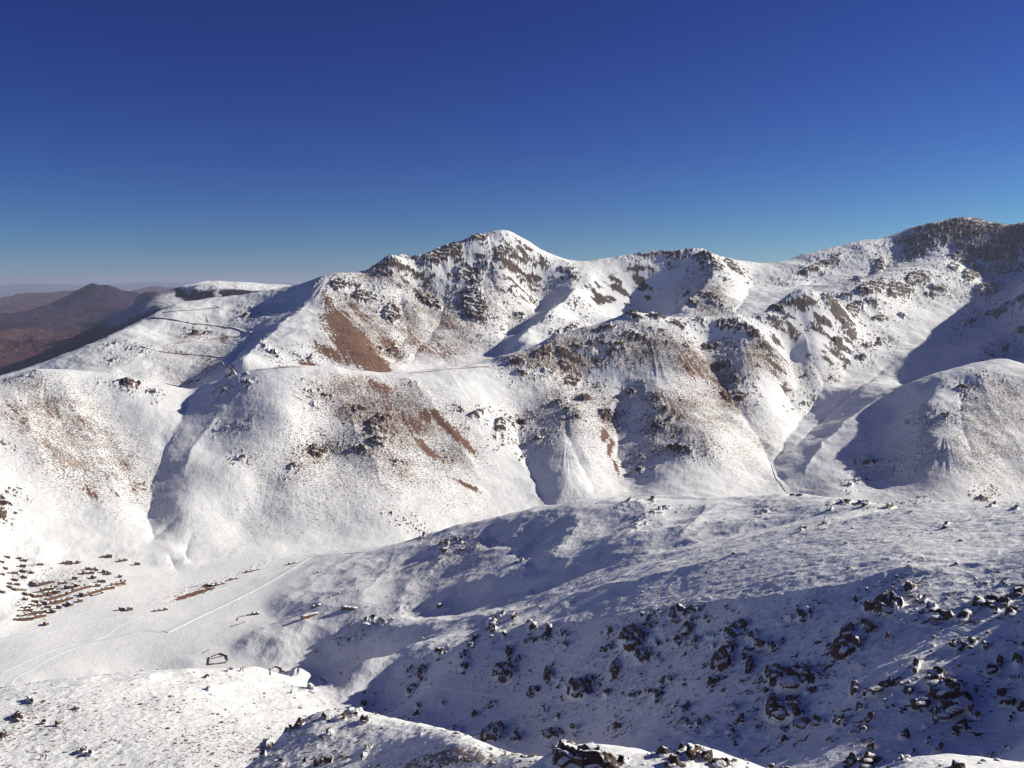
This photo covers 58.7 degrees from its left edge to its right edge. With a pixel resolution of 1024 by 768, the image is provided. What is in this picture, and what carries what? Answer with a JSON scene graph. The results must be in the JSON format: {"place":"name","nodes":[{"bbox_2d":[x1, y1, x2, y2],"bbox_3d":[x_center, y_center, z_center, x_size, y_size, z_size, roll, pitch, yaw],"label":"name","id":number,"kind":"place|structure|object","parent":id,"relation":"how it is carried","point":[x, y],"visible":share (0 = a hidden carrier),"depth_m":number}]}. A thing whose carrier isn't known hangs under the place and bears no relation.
{"place":"outdoors","nodes":[
{"label":"outdoors","id":0,"kind":"place"},
{"bbox_2d":[0,291,157,374],"bbox_3d":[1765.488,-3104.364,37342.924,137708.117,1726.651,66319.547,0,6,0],"label":"plain ground","id":1,"kind":"structure","parent":0,"point":[21,348],"depth_m":9022.22},
{"bbox_2d":[0,283,157,330],"bbox_3d":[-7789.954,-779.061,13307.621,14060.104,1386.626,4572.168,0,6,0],"label":"dark mountain","id":2,"kind":"structure","parent":0,"point":[90,305],"depth_m":12629.85},
{"bbox_2d":[0,286,172,305],"bbox_3d":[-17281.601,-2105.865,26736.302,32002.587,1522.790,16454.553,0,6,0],"label":"distant hills","id":3,"kind":"structure","parent":0,"point":[41,298],"depth_m":20910.15},
{"bbox_2d":[0,369,198,563],"bbox_3d":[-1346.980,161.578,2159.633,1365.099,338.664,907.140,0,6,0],"label":"snowy hill","id":4,"kind":"structure","parent":0,"point":[86,459],"depth_m":2138.79},
{"bbox_2d":[0,509,5,516],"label":"boulder","id":5,"kind":"object","parent":4,"relation":"on","point":[3,513],"visible":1,"depth_m":1886.29},
{"bbox_2d":[0,499,7,504],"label":"boulder","id":6,"kind":"object","parent":4,"relation":"on","point":[4,501],"visible":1,"depth_m":1930.58},
{"bbox_2d":[0,282,295,291],"bbox_3d":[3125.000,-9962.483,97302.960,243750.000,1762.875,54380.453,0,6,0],"label":"horizon hills","id":7,"kind":"structure","parent":0,"point":[56,287],"depth_m":74254.77},
{"bbox_2d":[140,346,220,357],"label":"mountain road","id":8,"kind":"structure","parent":0,"point":[180,353],"depth_m":2989.31},
{"bbox_2d":[0,543,380,686],"bbox_3d":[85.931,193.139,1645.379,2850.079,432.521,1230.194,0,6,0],"label":"valley ground","id":9,"kind":"structure","parent":0,"point":[276,631],"depth_m":1558.17},
{"bbox_2d":[7,570,17,574],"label":"stone hut","id":10,"kind":"object","parent":9,"relation":"on","point":[14,572],"visible":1,"depth_m":1716.84},
{"bbox_2d":[15,616,32,620],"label":"stone hut","id":11,"kind":"object","parent":9,"relation":"on","point":[28,618],"visible":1,"depth_m":1537.05},
{"bbox_2d":[17,608,32,611],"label":"stone hut","id":12,"kind":"object","parent":9,"relation":"on","point":[27,609],"visible":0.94,"depth_m":1570.11},
{"bbox_2d":[17,610,36,616],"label":"stone hut","id":13,"kind":"object","parent":9,"relation":"on","point":[32,612],"visible":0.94,"depth_m":1558.18},
{"bbox_2d":[29,580,36,585],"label":"stone hut","id":14,"kind":"object","parent":9,"relation":"on","point":[33,583],"visible":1,"depth_m":1701.58},
{"bbox_2d":[33,613,46,618],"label":"stone hut","id":15,"kind":"object","parent":9,"relation":"on","point":[36,616],"visible":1,"depth_m":1554.20},
{"bbox_2d":[38,579,54,586],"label":"stone hut","id":16,"kind":"object","parent":9,"relation":"on","point":[41,583],"visible":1,"depth_m":1702.41},
{"bbox_2d":[40,586,53,592],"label":"stone hut","id":17,"kind":"object","parent":9,"relation":"on","point":[46,589],"visible":0.84,"depth_m":1672.26},
{"bbox_2d":[41,589,57,595],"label":"stone hut","id":18,"kind":"object","parent":9,"relation":"on","point":[49,593],"visible":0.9,"depth_m":1654.85},
{"bbox_2d":[45,593,64,600],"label":"stone hut","id":19,"kind":"object","parent":9,"relation":"on","point":[56,596],"visible":0.95,"depth_m":1639.34},
{"bbox_2d":[49,598,64,604],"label":"stone hut","id":20,"kind":"object","parent":9,"relation":"on","point":[55,601],"visible":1,"depth_m":1618.51},
{"bbox_2d":[0,603,116,639],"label":"snow track","id":21,"kind":"structure","parent":9,"relation":"on","point":[7,637],"depth_m":1540.34},
{"bbox_2d":[62,560,72,564],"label":"stone hut","id":22,"kind":"object","parent":9,"relation":"on","point":[68,562],"visible":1,"depth_m":1801.99},
{"bbox_2d":[61,596,73,600],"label":"stone hut","id":23,"kind":"object","parent":9,"relation":"on","point":[68,598],"visible":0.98,"depth_m":1633.70},
{"bbox_2d":[65,601,72,606],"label":"stone hut","id":24,"kind":"object","parent":9,"relation":"on","point":[69,603],"visible":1,"depth_m":1611.49},
{"bbox_2d":[0,615,141,672],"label":"snow track","id":25,"kind":"structure","parent":9,"relation":"on","point":[104,635],"depth_m":1470.19},
{"bbox_2d":[17,612,133,642],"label":"snow track","id":26,"kind":"structure","parent":9,"relation":"on","point":[72,625],"depth_m":1532.33},
{"bbox_2d":[72,584,90,592],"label":"stone hut","id":27,"kind":"object","parent":9,"relation":"on","point":[76,589],"visible":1,"depth_m":1675.29},
{"bbox_2d":[3,629,162,686],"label":"snow track","id":28,"kind":"structure","parent":9,"relation":"on","point":[10,682],"depth_m":1444.05},
{"bbox_2d":[83,570,93,574],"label":"stone hut","id":29,"kind":"object","parent":9,"relation":"on","point":[88,572],"visible":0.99,"depth_m":1759.52},
{"bbox_2d":[82,588,103,596],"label":"stone hut","id":30,"kind":"object","parent":9,"relation":"on","point":[94,591],"visible":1,"depth_m":1658.92},
{"bbox_2d":[97,579,105,582],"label":"stone hut","id":31,"kind":"object","parent":9,"relation":"on","point":[101,580],"visible":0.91,"depth_m":1721.08},
{"bbox_2d":[102,554,111,557],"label":"stone hut","id":32,"kind":"object","parent":9,"relation":"on","point":[107,556],"visible":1,"depth_m":1849.47},
{"bbox_2d":[101,585,114,590],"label":"stone hut","id":33,"kind":"object","parent":9,"relation":"on","point":[108,587],"visible":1,"depth_m":1687.14},
{"bbox_2d":[110,580,125,585],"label":"stone hut","id":34,"kind":"object","parent":9,"relation":"on","point":[119,583],"visible":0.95,"depth_m":1715.38},
{"bbox_2d":[154,607,167,611],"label":"stone hut","id":35,"kind":"object","parent":9,"relation":"on","point":[162,609],"visible":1,"depth_m":1602.03},
{"bbox_2d":[209,652,228,664],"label":"stone enclosure","id":36,"kind":"object","parent":9,"relation":"on","point":[219,662],"visible":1,"depth_m":1400.32},
{"bbox_2d":[211,564,292,591],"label":"snow track","id":37,"kind":"structure","parent":9,"relation":"on","point":[250,579],"depth_m":1770.01},
{"bbox_2d":[246,568,259,572],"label":"stone hut","id":38,"kind":"object","parent":9,"relation":"on","point":[251,570],"visible":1,"depth_m":1817.96},
{"bbox_2d":[301,612,317,619],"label":"stone hut","id":39,"kind":"object","parent":9,"relation":"on","point":[306,616],"visible":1,"depth_m":1492.29},
{"bbox_2d":[311,603,320,608],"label":"stone hut","id":40,"kind":"object","parent":9,"relation":"on","point":[315,606],"visible":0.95,"depth_m":1531.15},
{"bbox_2d":[163,307,218,312],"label":"mountain road","id":41,"kind":"structure","parent":0,"point":[191,310],"depth_m":3403.92},
{"bbox_2d":[151,317,252,333],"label":"mountain road","id":42,"kind":"structure","parent":0,"point":[241,330],"depth_m":3318.79},
{"bbox_2d":[169,334,251,344],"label":"mountain road","id":43,"kind":"structure","parent":0,"point":[210,339],"depth_m":3126.95},
{"bbox_2d":[135,281,291,321],"bbox_3d":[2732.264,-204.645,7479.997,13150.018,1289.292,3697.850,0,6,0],"label":"table mountain","id":44,"kind":"structure","parent":0,"point":[147,307],"depth_m":6847.53},
{"bbox_2d":[221,361,249,375],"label":"mountain road","id":45,"kind":"structure","parent":0,"point":[230,367],"depth_m":2692.77},
{"bbox_2d":[163,557,309,632],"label":"groomed snow track","id":46,"kind":"structure","parent":0,"point":[209,610],"depth_m":1655.60},
{"bbox_2d":[0,664,537,767],"bbox_3d":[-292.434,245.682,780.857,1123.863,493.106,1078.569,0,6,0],"label":"snowy hillside","id":47,"kind":"structure","parent":0,"point":[345,693],"depth_m":933.88},
{"bbox_2d":[0,667,537,767],"bbox_3d":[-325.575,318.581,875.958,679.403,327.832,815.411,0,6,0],"label":"thorn scrub","id":48,"kind":"object","parent":47,"relation":"on","point":[343,755],"visible":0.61,"depth_m":808.20},
{"bbox_2d":[257,366,301,370],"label":"hill road","id":49,"kind":"structure","parent":0,"point":[280,367],"depth_m":2503.75},
{"bbox_2d":[245,707,534,767],"bbox_3d":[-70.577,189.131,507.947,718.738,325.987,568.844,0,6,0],"label":"snowy knoll","id":50,"kind":"structure","parent":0,"point":[398,735],"depth_m":568.54},
{"bbox_2d":[350,709,358,714],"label":"boulder","id":51,"kind":"object","parent":50,"relation":"on","point":[354,711],"visible":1,"depth_m":617.90},
{"bbox_2d":[411,366,489,372],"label":"hill road","id":52,"kind":"structure","parent":0,"point":[455,368],"depth_m":2707.14},
{"bbox_2d":[155,307,805,564],"bbox_3d":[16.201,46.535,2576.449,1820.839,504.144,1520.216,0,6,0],"label":"snowy hill","id":53,"kind":"structure","parent":0,"point":[303,459],"depth_m":2410.14},
{"bbox_2d":[0,217,1023,412],"bbox_3d":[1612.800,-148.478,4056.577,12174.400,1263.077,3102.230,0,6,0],"label":"snow mountain","id":54,"kind":"structure","parent":0,"point":[859,318],"depth_m":3452.72},
{"bbox_2d":[0,0,1023,284],"label":"sky","id":55,"kind":"structure","parent":0,"point":[173,141]},
{"bbox_2d":[311,493,1023,767],"bbox_3d":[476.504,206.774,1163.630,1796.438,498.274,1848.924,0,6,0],"label":"shaded snow slope","id":56,"kind":"structure","parent":0,"point":[484,576],"depth_m":772.90},
{"bbox_2d":[341,605,357,609],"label":"stone hut","id":57,"kind":"object","parent":56,"relation":"on","point":[344,607],"visible":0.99,"depth_m":1487.26},
{"bbox_2d":[436,603,444,608],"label":"stone hut","id":58,"kind":"object","parent":56,"relation":"on","point":[438,605],"visible":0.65,"depth_m":1407.53},
{"bbox_2d":[397,686,510,699],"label":"footprint trail","id":59,"kind":"object","parent":56,"relation":"on","point":[455,691],"visible":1,"depth_m":951.44},
{"bbox_2d":[486,732,495,739],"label":"boulder","id":60,"kind":"object","parent":56,"relation":"on","point":[490,735],"visible":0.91,"depth_m":770.75},
{"bbox_2d":[498,675,506,682],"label":"boulder","id":61,"kind":"object","parent":56,"relation":"on","point":[502,678],"visible":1,"depth_m":922.60},
{"bbox_2d":[545,733,551,738],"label":"boulder","id":62,"kind":"object","parent":56,"relation":"on","point":[548,735],"visible":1,"depth_m":719.25},
{"bbox_2d":[571,689,582,697],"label":"boulder","id":63,"kind":"object","parent":56,"relation":"on","point":[574,694],"visible":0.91,"depth_m":764.60},
{"bbox_2d":[623,639,637,651],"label":"boulder","id":64,"kind":"object","parent":56,"relation":"on","point":[630,644],"visible":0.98,"depth_m":770.80},
{"bbox_2d":[639,655,647,659],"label":"boulder","id":65,"kind":"object","parent":56,"relation":"on","point":[642,657],"visible":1,"depth_m":742.71},
{"bbox_2d":[314,495,1023,767],"bbox_3d":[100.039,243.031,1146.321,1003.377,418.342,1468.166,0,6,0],"label":"rubble","id":66,"kind":"object","parent":56,"relation":"on","point":[928,676],"visible":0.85,"depth_m":589.88},
{"bbox_2d":[578,701,767,766],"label":"footprint trail","id":67,"kind":"object","parent":56,"relation":"on","point":[706,744],"visible":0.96,"depth_m":549.71},
{"bbox_2d":[670,618,680,623],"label":"boulder","id":68,"kind":"object","parent":56,"relation":"on","point":[675,620],"visible":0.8,"depth_m":760.68},
{"bbox_2d":[717,659,726,671],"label":"boulder","id":69,"kind":"object","parent":56,"relation":"on","point":[721,665],"visible":0.99,"depth_m":612.09},
{"bbox_2d":[726,637,734,643],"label":"boulder","id":70,"kind":"object","parent":56,"relation":"on","point":[730,640],"visible":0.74,"depth_m":646.10},
{"bbox_2d":[768,673,779,680],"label":"boulder","id":71,"kind":"object","parent":56,"relation":"on","point":[772,676],"visible":1,"depth_m":539.73},
{"bbox_2d":[771,711,784,720],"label":"boulder","id":72,"kind":"object","parent":56,"relation":"on","point":[779,715],"visible":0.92,"depth_m":485.97},
{"bbox_2d":[777,675,799,688],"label":"boulder","id":73,"kind":"object","parent":56,"relation":"on","point":[791,682],"visible":0.95,"depth_m":523.75},
{"bbox_2d":[795,721,805,728],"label":"boulder","id":74,"kind":"object","parent":56,"relation":"on","point":[800,725],"visible":1,"depth_m":459.79},
{"bbox_2d":[800,670,807,675],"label":"boulder","id":75,"kind":"object","parent":56,"relation":"on","point":[803,673],"visible":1,"depth_m":523.90},
{"bbox_2d":[812,721,819,725],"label":"boulder","id":76,"kind":"object","parent":56,"relation":"on","point":[816,723],"visible":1,"depth_m":449.74},
{"bbox_2d":[834,718,840,724],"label":"boulder","id":77,"kind":"object","parent":56,"relation":"on","point":[837,721],"visible":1,"depth_m":432.21},
{"bbox_2d":[838,646,849,655],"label":"boulder","id":78,"kind":"object","parent":56,"relation":"on","point":[844,651],"visible":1,"depth_m":519.79},
{"bbox_2d":[842,631,852,636],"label":"boulder","id":79,"kind":"object","parent":56,"relation":"on","point":[847,634],"visible":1,"depth_m":534.48},
{"bbox_2d":[861,764,872,767],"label":"boulder","id":80,"kind":"object","parent":56,"relation":"on","point":[866,766],"visible":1,"depth_m":369.04},
{"bbox_2d":[863,758,872,762],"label":"boulder","id":81,"kind":"object","parent":56,"relation":"on","point":[867,760],"visible":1,"depth_m":373.06},
{"bbox_2d":[867,686,883,692],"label":"boulder","id":82,"kind":"object","parent":56,"relation":"on","point":[875,689],"visible":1,"depth_m":440.76},
{"bbox_2d":[883,606,893,614],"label":"boulder","id":83,"kind":"object","parent":56,"relation":"on","point":[889,610],"visible":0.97,"depth_m":537.76},
{"bbox_2d":[912,666,916,673],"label":"boulder","id":84,"kind":"object","parent":56,"relation":"on","point":[914,669],"visible":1,"depth_m":443.91},
{"bbox_2d":[915,701,926,706],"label":"boulder","id":85,"kind":"object","parent":56,"relation":"on","point":[921,703],"visible":1,"depth_m":408.67},
{"bbox_2d":[926,679,938,685],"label":"boulder","id":86,"kind":"object","parent":56,"relation":"on","point":[935,682],"visible":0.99,"depth_m":420.96},
{"bbox_2d":[895,620,971,635],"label":"footprint trail","id":87,"kind":"object","parent":56,"relation":"on","point":[910,623],"visible":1,"depth_m":499.62},
{"bbox_2d":[930,615,943,620],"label":"boulder","id":88,"kind":"object","parent":56,"relation":"on","point":[937,617],"visible":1,"depth_m":501.28},
{"bbox_2d":[936,712,949,719],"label":"boulder","id":89,"kind":"object","parent":56,"relation":"on","point":[944,716],"visible":1,"depth_m":392.96},
{"bbox_2d":[936,689,951,698],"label":"boulder","id":90,"kind":"object","parent":56,"relation":"on","point":[943,694],"visible":0.94,"depth_m":409.41},
{"bbox_2d":[945,704,963,715],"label":"boulder","id":91,"kind":"object","parent":56,"relation":"on","point":[955,709],"visible":1,"depth_m":393.55},
{"bbox_2d":[956,724,962,728],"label":"boulder","id":92,"kind":"object","parent":56,"relation":"on","point":[959,726],"visible":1,"depth_m":378.90},
{"bbox_2d":[957,618,967,622],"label":"boulder","id":93,"kind":"object","parent":56,"relation":"on","point":[961,620],"visible":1,"depth_m":487.78},
{"bbox_2d":[967,704,972,711],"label":"boulder","id":94,"kind":"object","parent":56,"relation":"on","point":[970,707],"visible":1,"depth_m":391.60},
{"bbox_2d":[976,599,985,605],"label":"boulder","id":95,"kind":"object","parent":56,"relation":"on","point":[980,602],"visible":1,"depth_m":499.08},
{"bbox_2d":[986,668,995,674],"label":"boulder","id":96,"kind":"object","parent":56,"relation":"on","point":[991,671],"visible":1,"depth_m":414.98},
{"bbox_2d":[1002,697,1012,701],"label":"boulder","id":97,"kind":"object","parent":56,"relation":"on","point":[1006,699],"visible":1,"depth_m":384.60},
{"bbox_2d":[1007,612,1014,616],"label":"boulder","id":98,"kind":"object","parent":56,"relation":"on","point":[1010,614],"visible":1,"depth_m":465.40},
{"bbox_2d":[528,739,1023,767],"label":"snow ledge","id":99,"kind":"object","parent":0,"point":[640,758],"visible":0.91,"depth_m":169.49},
{"bbox_2d":[557,756,570,767],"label":"boulder","id":100,"kind":"object","parent":99,"relation":"on","point":[563,761],"visible":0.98,"depth_m":176.34},
{"bbox_2d":[571,756,581,765],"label":"boulder","id":101,"kind":"object","parent":99,"relation":"on","point":[576,760],"visible":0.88,"depth_m":173.69},
{"bbox_2d":[584,764,601,767],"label":"boulder","id":102,"kind":"object","parent":99,"relation":"on","point":[593,766],"visible":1,"depth_m":169.42},
{"bbox_2d":[657,753,665,756],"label":"boulder","id":103,"kind":"object","parent":99,"relation":"on","point":[661,755],"visible":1,"depth_m":171.63},
{"bbox_2d":[703,754,710,759],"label":"boulder","id":104,"kind":"object","parent":99,"relation":"on","point":[707,756],"visible":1,"depth_m":167.68},
{"bbox_2d":[712,760,725,767],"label":"boulder","id":105,"kind":"object","parent":99,"relation":"on","point":[720,763],"visible":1,"depth_m":165.78},
{"bbox_2d":[527,742,1023,767],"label":"rubble","id":106,"kind":"object","parent":99,"relation":"on","point":[667,763],"visible":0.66,"depth_m":169.32},
{"bbox_2d":[772,364,1023,506],"bbox_3d":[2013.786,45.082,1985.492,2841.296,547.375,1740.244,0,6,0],"label":"snowy hill","id":107,"kind":"structure","parent":0,"point":[956,434],"depth_m":2409.75}
]}

